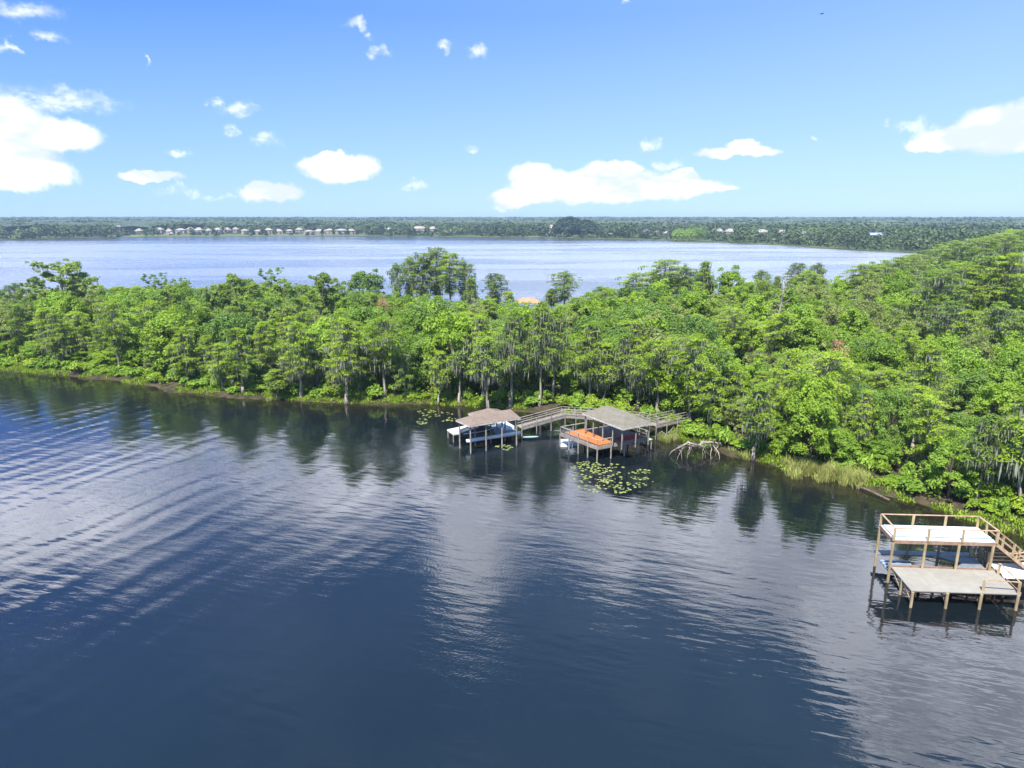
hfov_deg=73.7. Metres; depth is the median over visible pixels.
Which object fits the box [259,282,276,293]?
cypress tree
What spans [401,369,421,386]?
bush
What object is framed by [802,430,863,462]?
bush
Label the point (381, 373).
broadleaf tree
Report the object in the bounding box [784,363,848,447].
broadleaf tree
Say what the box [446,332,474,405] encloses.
cypress tree
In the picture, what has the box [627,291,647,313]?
broadleaf tree
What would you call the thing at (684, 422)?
shrub
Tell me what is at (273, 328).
cypress tree
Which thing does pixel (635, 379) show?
cypress tree
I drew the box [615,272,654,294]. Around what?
cypress tree
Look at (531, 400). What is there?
shrub
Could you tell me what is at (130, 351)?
broadleaf tree
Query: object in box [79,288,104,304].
cypress tree
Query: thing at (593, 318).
oak tree
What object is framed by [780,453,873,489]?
reed bed
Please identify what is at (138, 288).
cypress tree
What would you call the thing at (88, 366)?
shrub
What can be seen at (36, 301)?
broadleaf tree
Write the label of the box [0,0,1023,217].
sky
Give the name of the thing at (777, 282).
cypress tree
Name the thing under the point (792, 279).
oak tree
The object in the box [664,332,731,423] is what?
cypress tree
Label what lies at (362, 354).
cypress tree
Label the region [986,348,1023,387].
broadleaf tree
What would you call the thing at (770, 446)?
shrub
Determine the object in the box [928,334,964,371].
broadleaf tree
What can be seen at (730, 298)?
cypress tree
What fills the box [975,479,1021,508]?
bush
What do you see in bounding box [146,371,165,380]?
shrub
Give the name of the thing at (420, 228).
house
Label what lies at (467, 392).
shrub
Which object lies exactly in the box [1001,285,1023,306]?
oak tree
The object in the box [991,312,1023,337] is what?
oak tree
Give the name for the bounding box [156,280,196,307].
broadleaf tree
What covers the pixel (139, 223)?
distant canopy
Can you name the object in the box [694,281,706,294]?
cypress tree
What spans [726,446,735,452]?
reed clump
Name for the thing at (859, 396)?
oak tree
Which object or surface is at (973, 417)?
broadleaf tree
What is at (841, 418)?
cypress tree
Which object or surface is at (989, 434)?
cypress tree
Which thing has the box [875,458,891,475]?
shrub
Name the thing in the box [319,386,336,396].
shrub
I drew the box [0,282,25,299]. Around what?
cypress tree
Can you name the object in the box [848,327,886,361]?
broadleaf tree
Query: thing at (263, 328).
cypress tree
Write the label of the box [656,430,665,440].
reed clump
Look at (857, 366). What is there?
cypress tree
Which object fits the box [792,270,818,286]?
cypress tree
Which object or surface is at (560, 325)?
cypress tree
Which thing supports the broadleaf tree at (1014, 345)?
on the ground at (922, 498)
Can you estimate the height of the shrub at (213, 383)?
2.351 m
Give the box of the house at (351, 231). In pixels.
[345,229,355,233]
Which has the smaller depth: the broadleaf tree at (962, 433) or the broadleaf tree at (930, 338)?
the broadleaf tree at (962, 433)
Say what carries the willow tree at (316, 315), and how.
on the ground at (922, 498)
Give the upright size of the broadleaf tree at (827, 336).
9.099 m
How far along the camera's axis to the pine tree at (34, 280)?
170.61 m
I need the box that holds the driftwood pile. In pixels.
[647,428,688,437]
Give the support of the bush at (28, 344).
on the ground at (922, 498)
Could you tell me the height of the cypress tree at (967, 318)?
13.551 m
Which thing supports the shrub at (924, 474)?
on the ground at (922, 498)
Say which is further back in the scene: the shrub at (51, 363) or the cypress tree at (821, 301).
the cypress tree at (821, 301)
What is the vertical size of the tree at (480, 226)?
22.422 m
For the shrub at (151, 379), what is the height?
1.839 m
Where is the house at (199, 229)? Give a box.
[194,227,203,232]
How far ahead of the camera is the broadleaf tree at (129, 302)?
153.67 m
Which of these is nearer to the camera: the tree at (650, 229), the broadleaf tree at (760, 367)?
the broadleaf tree at (760, 367)
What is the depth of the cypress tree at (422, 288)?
198.31 m
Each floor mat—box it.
[570,428,617,445]
[614,436,633,440]
[625,434,643,438]
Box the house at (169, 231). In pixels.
[166,229,172,234]
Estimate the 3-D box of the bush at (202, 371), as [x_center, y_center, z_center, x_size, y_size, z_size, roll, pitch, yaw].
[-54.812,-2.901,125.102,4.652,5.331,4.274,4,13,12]
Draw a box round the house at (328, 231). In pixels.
[325,229,334,233]
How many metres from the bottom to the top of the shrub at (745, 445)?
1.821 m
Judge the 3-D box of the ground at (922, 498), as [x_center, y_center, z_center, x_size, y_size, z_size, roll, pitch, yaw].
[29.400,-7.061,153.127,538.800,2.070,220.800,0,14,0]
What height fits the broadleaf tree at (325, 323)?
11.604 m
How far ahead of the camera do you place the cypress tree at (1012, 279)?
143.83 m
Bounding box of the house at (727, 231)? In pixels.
[725,229,733,233]
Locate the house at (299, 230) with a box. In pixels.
[295,228,302,232]
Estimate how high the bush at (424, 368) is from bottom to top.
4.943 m
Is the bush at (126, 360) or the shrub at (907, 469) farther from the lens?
the bush at (126, 360)
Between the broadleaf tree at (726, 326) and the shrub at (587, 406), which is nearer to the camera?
the shrub at (587, 406)
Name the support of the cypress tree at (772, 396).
on the ground at (922, 498)
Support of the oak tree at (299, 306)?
on the ground at (922, 498)
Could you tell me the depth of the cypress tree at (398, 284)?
197.08 m
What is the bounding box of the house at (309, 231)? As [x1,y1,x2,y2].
[304,230,314,234]
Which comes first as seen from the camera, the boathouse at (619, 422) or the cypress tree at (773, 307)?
the boathouse at (619, 422)
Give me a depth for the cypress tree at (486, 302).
177.33 m
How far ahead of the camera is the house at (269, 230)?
1153.91 m
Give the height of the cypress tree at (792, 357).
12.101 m
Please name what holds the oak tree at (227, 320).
on the ground at (922, 498)
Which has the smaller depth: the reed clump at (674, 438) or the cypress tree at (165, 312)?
the reed clump at (674, 438)
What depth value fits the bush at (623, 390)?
108.88 m
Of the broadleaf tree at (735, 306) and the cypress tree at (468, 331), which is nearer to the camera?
the cypress tree at (468, 331)
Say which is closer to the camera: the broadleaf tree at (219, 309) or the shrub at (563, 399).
the shrub at (563, 399)
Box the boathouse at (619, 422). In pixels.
[559,405,652,460]
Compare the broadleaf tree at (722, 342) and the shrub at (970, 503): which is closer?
the shrub at (970, 503)
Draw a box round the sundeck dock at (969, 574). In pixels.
[873,513,1023,610]
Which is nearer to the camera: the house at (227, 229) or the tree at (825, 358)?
the tree at (825, 358)
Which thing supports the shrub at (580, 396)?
on the ground at (922, 498)
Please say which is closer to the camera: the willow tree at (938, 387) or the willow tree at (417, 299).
the willow tree at (938, 387)
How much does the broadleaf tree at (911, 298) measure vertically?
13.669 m
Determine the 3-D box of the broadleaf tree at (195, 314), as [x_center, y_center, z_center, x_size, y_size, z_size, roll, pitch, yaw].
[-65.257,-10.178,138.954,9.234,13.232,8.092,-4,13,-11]
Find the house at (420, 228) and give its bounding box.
[415,226,426,230]
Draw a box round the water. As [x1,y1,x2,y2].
[0,236,1023,767]
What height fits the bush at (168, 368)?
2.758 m
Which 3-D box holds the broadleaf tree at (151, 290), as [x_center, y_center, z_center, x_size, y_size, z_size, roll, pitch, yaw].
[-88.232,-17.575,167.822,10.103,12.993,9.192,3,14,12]
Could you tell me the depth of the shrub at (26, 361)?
136.60 m
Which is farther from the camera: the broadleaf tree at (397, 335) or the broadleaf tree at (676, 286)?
the broadleaf tree at (676, 286)
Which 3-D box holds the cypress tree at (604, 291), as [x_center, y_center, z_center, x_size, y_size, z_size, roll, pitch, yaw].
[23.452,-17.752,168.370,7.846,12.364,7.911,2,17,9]
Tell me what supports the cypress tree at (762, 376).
on the ground at (922, 498)
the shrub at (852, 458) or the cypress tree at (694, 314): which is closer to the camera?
the shrub at (852, 458)
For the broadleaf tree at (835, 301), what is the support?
on the ground at (922, 498)
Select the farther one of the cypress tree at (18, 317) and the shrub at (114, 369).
the cypress tree at (18, 317)
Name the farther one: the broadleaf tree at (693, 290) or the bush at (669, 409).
the broadleaf tree at (693, 290)
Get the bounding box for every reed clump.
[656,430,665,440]
[662,434,671,443]
[668,431,677,440]
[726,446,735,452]
[741,449,750,459]
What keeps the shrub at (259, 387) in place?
on the ground at (922, 498)
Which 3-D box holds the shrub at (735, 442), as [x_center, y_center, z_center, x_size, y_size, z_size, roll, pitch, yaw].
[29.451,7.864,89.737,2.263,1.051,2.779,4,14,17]
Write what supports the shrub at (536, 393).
on the ground at (922, 498)
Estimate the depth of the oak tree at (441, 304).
142.27 m
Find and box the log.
[850,484,889,500]
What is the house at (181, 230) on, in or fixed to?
on the land
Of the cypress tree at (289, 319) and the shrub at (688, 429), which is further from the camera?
the cypress tree at (289, 319)
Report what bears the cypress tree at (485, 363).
in the water
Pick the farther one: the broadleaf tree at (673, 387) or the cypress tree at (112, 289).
the cypress tree at (112, 289)
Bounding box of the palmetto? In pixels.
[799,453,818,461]
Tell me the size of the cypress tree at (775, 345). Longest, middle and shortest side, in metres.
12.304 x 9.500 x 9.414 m
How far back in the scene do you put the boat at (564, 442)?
91.95 m
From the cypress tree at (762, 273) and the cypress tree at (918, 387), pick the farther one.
the cypress tree at (762, 273)
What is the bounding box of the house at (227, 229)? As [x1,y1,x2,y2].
[223,227,231,233]
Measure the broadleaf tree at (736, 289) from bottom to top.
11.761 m
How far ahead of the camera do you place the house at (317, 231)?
1151.08 m
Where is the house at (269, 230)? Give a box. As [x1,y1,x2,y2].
[265,228,272,233]
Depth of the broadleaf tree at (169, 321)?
124.73 m
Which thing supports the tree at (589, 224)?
on the land
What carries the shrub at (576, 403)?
on the ground at (922, 498)
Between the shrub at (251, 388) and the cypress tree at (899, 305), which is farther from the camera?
the cypress tree at (899, 305)
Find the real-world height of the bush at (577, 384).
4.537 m
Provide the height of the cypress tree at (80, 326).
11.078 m
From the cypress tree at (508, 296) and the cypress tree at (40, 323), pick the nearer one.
the cypress tree at (40, 323)
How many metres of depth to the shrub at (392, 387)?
114.12 m
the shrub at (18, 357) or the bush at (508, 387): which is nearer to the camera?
the bush at (508, 387)
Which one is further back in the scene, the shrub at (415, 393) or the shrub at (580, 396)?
the shrub at (415, 393)
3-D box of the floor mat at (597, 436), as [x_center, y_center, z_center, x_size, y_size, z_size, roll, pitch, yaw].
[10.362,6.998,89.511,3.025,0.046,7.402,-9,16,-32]
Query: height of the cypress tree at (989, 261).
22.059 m
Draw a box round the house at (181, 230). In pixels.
[175,228,186,233]
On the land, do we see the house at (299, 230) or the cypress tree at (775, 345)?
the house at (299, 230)
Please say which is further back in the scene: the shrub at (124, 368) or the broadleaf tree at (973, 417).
the shrub at (124, 368)
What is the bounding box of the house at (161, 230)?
[155,228,164,233]
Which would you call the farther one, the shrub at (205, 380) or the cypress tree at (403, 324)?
the cypress tree at (403, 324)
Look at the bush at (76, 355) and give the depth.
137.28 m
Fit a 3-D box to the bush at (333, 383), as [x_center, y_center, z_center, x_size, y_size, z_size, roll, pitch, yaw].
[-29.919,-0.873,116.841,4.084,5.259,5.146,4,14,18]
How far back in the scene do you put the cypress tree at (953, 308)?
124.99 m
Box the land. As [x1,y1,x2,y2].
[0,231,931,252]
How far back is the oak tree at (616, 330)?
119.70 m
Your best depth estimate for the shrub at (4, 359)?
140.71 m
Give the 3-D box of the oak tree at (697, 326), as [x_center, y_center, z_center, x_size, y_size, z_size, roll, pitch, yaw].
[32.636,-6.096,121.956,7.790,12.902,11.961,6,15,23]
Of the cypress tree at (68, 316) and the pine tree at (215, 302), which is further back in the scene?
the pine tree at (215, 302)
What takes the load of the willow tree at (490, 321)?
on the ground at (922, 498)
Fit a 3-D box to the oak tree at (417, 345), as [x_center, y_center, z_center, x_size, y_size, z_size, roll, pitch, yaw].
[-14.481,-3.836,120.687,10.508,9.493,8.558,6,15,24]
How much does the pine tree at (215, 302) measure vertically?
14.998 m
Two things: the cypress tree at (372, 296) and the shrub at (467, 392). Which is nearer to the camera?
the shrub at (467, 392)
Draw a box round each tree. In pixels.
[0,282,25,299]
[0,289,17,300]
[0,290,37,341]
[0,299,35,326]
[0,301,22,348]
[0,303,37,359]
[0,309,8,340]
[18,276,59,304]
[23,258,97,301]
[25,307,65,351]
[27,299,52,330]
[30,309,67,342]
[31,290,70,328]
[39,297,69,318]
[39,313,75,360]
[55,279,89,299]
[56,290,92,341]
[62,311,91,343]
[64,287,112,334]
[64,311,95,352]
[74,276,102,298]
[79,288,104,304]
[87,325,110,359]
[89,298,137,365]
[91,291,128,305]
[91,293,112,310]
[93,321,108,343]
[102,286,131,296]
[102,286,131,298]
[104,292,140,323]
[108,306,148,350]
[120,326,150,367]
[127,289,165,328]
[128,285,145,294]
[129,286,173,303]
[130,300,160,353]
[130,304,197,369]
[136,303,168,314]
[140,272,167,288]
[143,323,174,374]
[144,310,199,337]
[154,284,188,315]
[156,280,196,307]
[156,299,173,311]
[162,277,186,291]
[163,326,202,377]
[174,300,208,312]
[175,284,199,300]
[176,301,209,356]
[177,287,201,297]
[183,296,207,313]
[190,286,231,316]
[191,335,216,369]
[195,322,223,349]
[196,312,217,336]
[198,284,232,309]
[199,306,222,316]
[201,312,260,361]
[205,343,238,390]
[207,272,266,317]
[215,308,223,318]
[217,306,249,349]
[218,327,263,393]
[223,294,251,308]
[238,300,275,344]
[241,297,282,334]
[245,283,265,300]
[249,321,282,365]
[251,327,275,359]
[257,267,284,291]
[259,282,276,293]
[261,291,280,300]
[262,369,288,399]
[266,308,288,338]
[267,278,302,342]
[273,297,289,306]
[273,307,311,328]
[274,315,297,362]
[274,321,318,397]
[278,285,303,300]
[280,297,315,322]
[286,324,334,374]
[291,311,315,330]
[291,331,331,386]
[294,299,316,328]
[295,272,345,314]
[301,286,321,314]
[310,316,335,361]
[312,308,328,343]
[313,302,328,315]
[315,317,368,404]
[321,310,359,357]
[323,290,367,316]
[327,282,347,308]
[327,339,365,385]
[333,292,361,320]
[334,305,380,329]
[341,268,385,298]
[348,344,376,389]
[349,290,368,305]
[350,316,407,397]
[350,320,366,352]
[355,320,384,341]
[356,306,384,325]
[359,292,387,305]
[360,300,372,309]
[366,292,381,308]
[366,344,407,384]
[372,304,394,316]
[372,307,391,327]
[377,290,397,299]
[379,323,415,334]
[379,327,419,368]
[381,301,400,314]
[382,295,396,309]
[384,331,409,355]
[386,262,408,297]
[387,347,416,398]
[393,289,422,315]
[395,309,427,345]
[398,256,424,297]
[398,338,452,385]
[400,297,436,327]
[405,302,416,327]
[406,293,460,334]
[409,252,441,297]
[409,329,439,362]
[421,247,452,296]
[422,301,475,384]
[426,350,450,404]
[429,252,468,303]
[442,311,487,335]
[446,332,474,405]
[449,302,465,312]
[452,261,476,300]
[461,278,479,304]
[464,335,502,408]
[467,298,488,317]
[467,314,499,395]
[467,327,478,370]
[472,222,489,234]
[476,310,491,319]
[478,296,498,319]
[481,273,510,310]
[481,299,496,319]
[487,333,522,387]
[488,307,512,331]
[490,313,504,331]
[492,310,532,407]
[495,300,523,316]
[497,306,534,375]
[499,291,518,305]
[504,303,532,314]
[516,346,536,383]
[520,301,560,405]
[525,346,551,391]
[526,301,546,317]
[533,308,574,402]
[542,288,560,307]
[545,271,582,303]
[546,346,571,378]
[551,222,567,235]
[553,304,567,317]
[555,216,585,236]
[558,329,578,359]
[559,297,589,326]
[563,352,588,391]
[564,306,583,344]
[564,321,616,403]
[568,298,592,326]
[569,310,618,360]
[571,219,597,234]
[571,310,610,332]
[577,292,604,301]
[582,289,623,317]
[585,305,612,318]
[588,323,628,352]
[589,335,628,395]
[592,286,608,293]
[592,287,621,301]
[592,342,617,398]
[593,225,611,237]
[602,310,636,322]
[606,224,621,236]
[611,299,648,318]
[611,331,639,403]
[614,319,630,335]
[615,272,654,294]
[616,287,636,300]
[617,296,628,304]
[617,320,655,406]
[619,309,675,403]
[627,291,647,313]
[628,291,646,300]
[629,338,685,411]
[631,299,684,333]
[631,309,667,334]
[634,286,665,303]
[638,226,656,235]
[638,259,691,294]
[645,301,677,320]
[646,278,672,297]
[650,319,688,334]
[650,336,682,391]
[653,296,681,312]
[655,289,675,303]
[659,354,704,414]
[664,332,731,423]
[669,273,687,298]
[669,439,721,458]
[670,266,699,300]
[671,228,685,240]
[672,334,692,363]
[673,287,701,299]
[673,293,711,316]
[674,307,690,318]
[675,284,719,323]
[675,315,689,328]
[677,314,719,363]
[682,228,697,240]
[687,369,738,427]
[691,227,706,240]
[691,261,717,297]
[691,275,718,299]
[691,313,710,332]
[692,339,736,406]
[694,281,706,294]
[702,336,740,351]
[703,293,730,319]
[710,265,744,301]
[711,307,748,344]
[712,303,738,316]
[715,293,740,311]
[715,305,746,347]
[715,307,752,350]
[716,363,748,416]
[722,358,760,402]
[724,281,750,304]
[730,316,770,363]
[736,291,772,349]
[737,385,778,460]
[738,280,755,307]
[741,294,762,314]
[742,277,758,283]
[742,344,768,365]
[742,363,775,394]
[744,276,774,290]
[744,280,772,306]
[745,371,776,394]
[746,381,779,412]
[751,348,768,367]
[752,269,772,285]
[753,313,807,365]
[757,291,774,304]
[765,370,823,418]
[767,348,805,420]
[768,268,798,362]
[768,299,784,334]
[768,350,786,370]
[769,284,802,312]
[770,312,824,363]
[770,370,788,406]
[771,276,782,289]
[771,302,818,349]
[771,352,812,384]
[782,262,808,284]
[782,391,841,460]
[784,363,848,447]
[785,277,804,288]
[786,280,796,293]
[791,276,833,305]
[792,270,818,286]
[795,294,826,317]
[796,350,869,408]
[799,303,825,323]
[800,318,827,351]
[801,347,833,372]
[803,272,822,289]
[807,263,826,275]
[807,342,852,388]
[808,329,846,367]
[813,300,830,320]
[816,278,834,298]
[818,393,849,430]
[819,294,847,335]
[822,306,843,327]
[822,325,839,331]
[823,294,838,304]
[825,328,855,348]
[826,283,852,303]
[827,276,854,295]
[833,290,850,304]
[835,263,889,289]
[836,339,870,372]
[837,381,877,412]
[838,303,872,347]
[840,398,858,432]
[843,294,863,309]
[843,363,874,400]
[844,404,889,451]
[845,389,887,451]
[846,290,886,331]
[847,278,878,305]
[847,363,867,401]
[847,389,896,419]
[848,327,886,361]
[850,276,878,288]
[850,336,872,369]
[853,332,889,380]
[854,263,906,281]
[855,335,909,389]
[856,273,885,301]
[857,327,897,361]
[861,261,895,281]
[864,366,913,403]
[870,295,888,317]
[870,382,918,454]
[874,272,925,317]
[877,276,897,288]
[877,307,921,359]
[878,291,911,327]
[879,256,934,274]
[881,259,918,279]
[881,302,910,333]
[883,329,928,368]
[890,323,918,364]
[892,253,935,271]
[893,381,951,451]
[894,344,961,439]
[895,268,930,286]
[903,268,973,334]
[904,393,959,463]
[906,307,949,337]
[907,286,934,315]
[910,250,945,268]
[910,311,939,354]
[913,332,951,375]
[913,351,951,381]
[916,300,986,338]
[919,260,1010,314]
[921,437,985,497]
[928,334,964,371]
[930,244,971,267]
[930,375,950,419]
[931,242,981,272]
[933,412,980,444]
[934,240,966,258]
[935,426,989,469]
[937,309,991,354]
[939,352,992,409]
[942,346,992,412]
[946,368,998,418]
[949,404,974,442]
[953,412,1015,500]
[956,324,997,366]
[958,248,1011,279]
[960,239,995,256]
[961,236,1014,254]
[964,255,1023,313]
[966,380,1019,423]
[967,293,992,318]
[968,415,1008,461]
[973,252,1023,335]
[974,301,1023,361]
[976,314,993,339]
[984,232,1023,252]
[984,372,1023,416]
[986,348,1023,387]
[987,343,1001,382]
[988,243,1023,277]
[988,330,1023,381]
[990,295,1023,328]
[990,407,1016,447]
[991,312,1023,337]
[992,338,1023,382]
[992,394,1023,514]
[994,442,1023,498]
[999,228,1023,245]
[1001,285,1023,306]
[1002,318,1023,345]
[1002,363,1023,411]
[1010,230,1023,259]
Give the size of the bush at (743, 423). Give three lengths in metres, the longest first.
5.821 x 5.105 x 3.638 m
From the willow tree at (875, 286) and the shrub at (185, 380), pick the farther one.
the willow tree at (875, 286)
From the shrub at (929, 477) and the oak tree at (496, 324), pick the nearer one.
the shrub at (929, 477)
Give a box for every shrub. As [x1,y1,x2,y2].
[1,356,14,361]
[15,355,21,361]
[23,357,36,367]
[25,360,36,366]
[36,357,49,368]
[47,360,60,367]
[60,360,70,369]
[67,362,86,372]
[85,362,98,369]
[90,369,101,373]
[99,367,108,372]
[108,366,122,373]
[117,366,128,371]
[125,366,146,375]
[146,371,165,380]
[147,374,158,382]
[149,364,160,373]
[165,372,175,380]
[178,377,189,386]
[186,378,208,386]
[202,378,209,384]
[210,378,219,387]
[216,376,229,386]
[222,377,237,387]
[224,385,245,392]
[237,380,246,386]
[238,378,255,388]
[245,386,256,390]
[254,384,265,391]
[282,383,304,393]
[307,387,324,397]
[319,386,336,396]
[338,384,351,394]
[354,390,365,396]
[365,383,384,398]
[380,381,395,392]
[388,382,401,395]
[402,386,414,395]
[405,391,420,398]
[430,386,442,392]
[432,393,454,400]
[443,389,453,395]
[453,384,464,393]
[462,386,472,398]
[479,395,493,402]
[492,391,500,400]
[496,387,507,399]
[507,389,521,400]
[521,391,530,399]
[522,389,533,394]
[522,396,543,404]
[532,391,539,396]
[542,390,553,403]
[557,393,569,407]
[569,392,585,401]
[569,398,580,406]
[578,402,595,409]
[585,394,597,402]
[586,397,599,407]
[596,397,611,407]
[615,400,632,410]
[639,405,657,417]
[662,412,676,427]
[672,411,681,418]
[674,418,695,426]
[684,423,703,436]
[691,422,706,435]
[703,424,712,433]
[706,430,714,436]
[712,423,720,437]
[714,426,735,445]
[728,439,741,446]
[736,439,761,451]
[746,435,765,450]
[762,442,782,453]
[773,434,794,453]
[825,457,853,467]
[846,451,861,465]
[856,453,877,470]
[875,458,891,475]
[879,478,897,487]
[883,474,903,480]
[890,480,905,487]
[898,475,929,493]
[899,459,915,477]
[911,469,931,485]
[928,474,948,491]
[950,482,974,501]
[963,500,982,509]
[970,482,988,499]
[978,502,1003,515]
[988,490,1015,508]
[992,497,1010,517]
[1009,493,1023,514]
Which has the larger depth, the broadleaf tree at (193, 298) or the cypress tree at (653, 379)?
the broadleaf tree at (193, 298)
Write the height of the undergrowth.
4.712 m
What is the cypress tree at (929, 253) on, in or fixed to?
on the ground
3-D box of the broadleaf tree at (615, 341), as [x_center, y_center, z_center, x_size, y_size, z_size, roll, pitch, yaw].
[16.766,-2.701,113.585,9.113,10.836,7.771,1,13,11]
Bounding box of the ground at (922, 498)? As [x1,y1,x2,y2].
[0,333,1023,536]
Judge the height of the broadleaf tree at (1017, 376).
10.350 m
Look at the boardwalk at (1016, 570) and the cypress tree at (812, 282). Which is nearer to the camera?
the boardwalk at (1016, 570)
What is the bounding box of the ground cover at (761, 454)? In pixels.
[0,362,1023,538]
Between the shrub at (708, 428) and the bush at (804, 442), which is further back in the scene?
the shrub at (708, 428)
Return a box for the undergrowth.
[0,337,1023,521]
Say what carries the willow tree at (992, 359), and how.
on the ground at (922, 498)
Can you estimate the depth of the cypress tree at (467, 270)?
199.63 m
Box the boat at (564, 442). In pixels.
[561,439,571,446]
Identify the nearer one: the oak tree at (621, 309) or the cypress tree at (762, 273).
the oak tree at (621, 309)
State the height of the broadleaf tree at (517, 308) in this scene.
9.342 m
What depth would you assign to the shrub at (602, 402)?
105.61 m
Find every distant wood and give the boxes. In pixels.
[0,216,1023,250]
[886,234,1023,282]
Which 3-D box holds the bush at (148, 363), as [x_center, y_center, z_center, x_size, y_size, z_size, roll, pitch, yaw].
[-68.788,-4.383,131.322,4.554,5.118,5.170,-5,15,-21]
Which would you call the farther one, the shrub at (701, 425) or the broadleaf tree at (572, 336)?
the broadleaf tree at (572, 336)
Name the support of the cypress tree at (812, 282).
on the ground at (922, 498)
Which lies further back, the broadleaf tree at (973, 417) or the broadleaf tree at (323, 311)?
the broadleaf tree at (323, 311)
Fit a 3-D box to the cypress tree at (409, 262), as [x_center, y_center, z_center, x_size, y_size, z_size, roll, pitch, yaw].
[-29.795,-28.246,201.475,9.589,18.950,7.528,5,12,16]
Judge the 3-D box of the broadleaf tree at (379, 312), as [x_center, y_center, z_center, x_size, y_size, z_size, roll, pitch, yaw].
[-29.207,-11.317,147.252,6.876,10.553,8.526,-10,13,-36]
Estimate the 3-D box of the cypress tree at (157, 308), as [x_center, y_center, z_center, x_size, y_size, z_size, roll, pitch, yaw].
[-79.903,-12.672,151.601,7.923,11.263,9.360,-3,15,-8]
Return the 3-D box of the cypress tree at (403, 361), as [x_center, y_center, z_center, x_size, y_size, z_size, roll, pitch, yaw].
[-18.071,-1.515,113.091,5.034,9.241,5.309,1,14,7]
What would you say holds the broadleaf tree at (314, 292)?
on the ground at (922, 498)
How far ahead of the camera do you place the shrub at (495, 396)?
110.47 m
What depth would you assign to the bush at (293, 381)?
117.86 m
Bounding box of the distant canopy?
[0,217,1023,227]
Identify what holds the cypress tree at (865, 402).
on the ground at (922, 498)
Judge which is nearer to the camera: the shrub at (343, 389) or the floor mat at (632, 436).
the floor mat at (632, 436)
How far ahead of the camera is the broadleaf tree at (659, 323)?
126.60 m
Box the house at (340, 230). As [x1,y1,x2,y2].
[335,229,345,233]
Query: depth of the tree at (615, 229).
961.77 m
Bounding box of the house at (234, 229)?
[232,227,239,232]
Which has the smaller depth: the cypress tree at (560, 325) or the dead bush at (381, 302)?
the cypress tree at (560, 325)
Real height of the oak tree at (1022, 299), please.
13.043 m
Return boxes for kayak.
[523,436,538,438]
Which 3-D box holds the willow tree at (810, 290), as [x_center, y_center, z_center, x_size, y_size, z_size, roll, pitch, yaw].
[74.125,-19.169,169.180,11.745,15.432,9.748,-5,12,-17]
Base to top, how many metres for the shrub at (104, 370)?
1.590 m
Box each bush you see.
[0,341,16,357]
[8,343,25,355]
[15,336,33,358]
[18,340,45,360]
[30,346,45,359]
[43,345,63,358]
[65,348,87,362]
[68,340,93,355]
[86,348,98,362]
[88,348,120,367]
[105,348,122,359]
[120,354,143,368]
[142,348,162,369]
[163,366,184,373]
[167,366,197,381]
[196,357,217,375]
[200,365,231,380]
[229,356,257,378]
[251,356,271,378]
[255,370,268,385]
[282,369,298,385]
[285,363,314,380]
[296,373,317,388]
[318,364,336,385]
[323,364,344,387]
[348,375,378,389]
[353,376,380,389]
[367,367,382,382]
[376,299,389,312]
[381,368,405,389]
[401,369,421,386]
[408,370,424,390]
[419,364,432,386]
[438,377,454,391]
[445,374,467,394]
[454,373,477,392]
[468,378,488,388]
[489,375,506,390]
[503,373,517,390]
[508,383,533,395]
[520,370,542,391]
[530,372,545,389]
[556,374,579,395]
[568,375,588,395]
[585,375,603,398]
[612,383,636,402]
[635,384,659,402]
[661,398,680,412]
[675,399,708,417]
[704,394,723,420]
[717,397,732,425]
[721,396,749,431]
[733,410,774,431]
[752,407,787,442]
[773,423,803,451]
[797,424,820,457]
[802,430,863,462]
[830,331,853,360]
[852,426,877,453]
[865,438,903,464]
[914,445,949,470]
[944,459,984,482]
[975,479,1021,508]
[979,471,999,486]
[1010,469,1023,495]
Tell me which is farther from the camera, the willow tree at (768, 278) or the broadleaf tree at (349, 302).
the willow tree at (768, 278)
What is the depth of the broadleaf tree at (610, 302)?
148.63 m
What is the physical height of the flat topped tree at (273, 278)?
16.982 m
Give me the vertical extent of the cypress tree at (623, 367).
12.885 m
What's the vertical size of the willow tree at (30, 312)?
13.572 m
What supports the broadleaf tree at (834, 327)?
on the ground at (922, 498)
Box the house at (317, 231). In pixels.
[315,229,325,234]
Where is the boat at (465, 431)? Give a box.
[460,425,493,436]
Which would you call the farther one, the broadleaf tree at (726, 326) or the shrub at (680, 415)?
the broadleaf tree at (726, 326)
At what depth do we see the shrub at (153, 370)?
128.12 m
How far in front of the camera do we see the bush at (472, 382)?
115.00 m
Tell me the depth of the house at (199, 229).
1178.56 m
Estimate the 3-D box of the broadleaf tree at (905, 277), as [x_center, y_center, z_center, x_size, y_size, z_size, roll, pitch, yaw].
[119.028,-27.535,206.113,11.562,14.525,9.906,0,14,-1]
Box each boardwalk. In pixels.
[515,406,658,435]
[646,408,698,439]
[986,552,1023,578]
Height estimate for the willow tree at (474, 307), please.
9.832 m
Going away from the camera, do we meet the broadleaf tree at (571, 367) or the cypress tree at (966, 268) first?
the broadleaf tree at (571, 367)
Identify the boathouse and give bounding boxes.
[447,408,520,453]
[518,298,539,308]
[559,405,652,460]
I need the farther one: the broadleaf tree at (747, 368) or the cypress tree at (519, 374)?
the cypress tree at (519, 374)
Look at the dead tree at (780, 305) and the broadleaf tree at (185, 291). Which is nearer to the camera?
the dead tree at (780, 305)
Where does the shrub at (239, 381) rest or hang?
on the ground at (922, 498)
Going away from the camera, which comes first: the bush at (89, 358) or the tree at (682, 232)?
the bush at (89, 358)
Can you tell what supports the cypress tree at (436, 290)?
on the ground at (922, 498)
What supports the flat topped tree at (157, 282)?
on the ground at (922, 498)

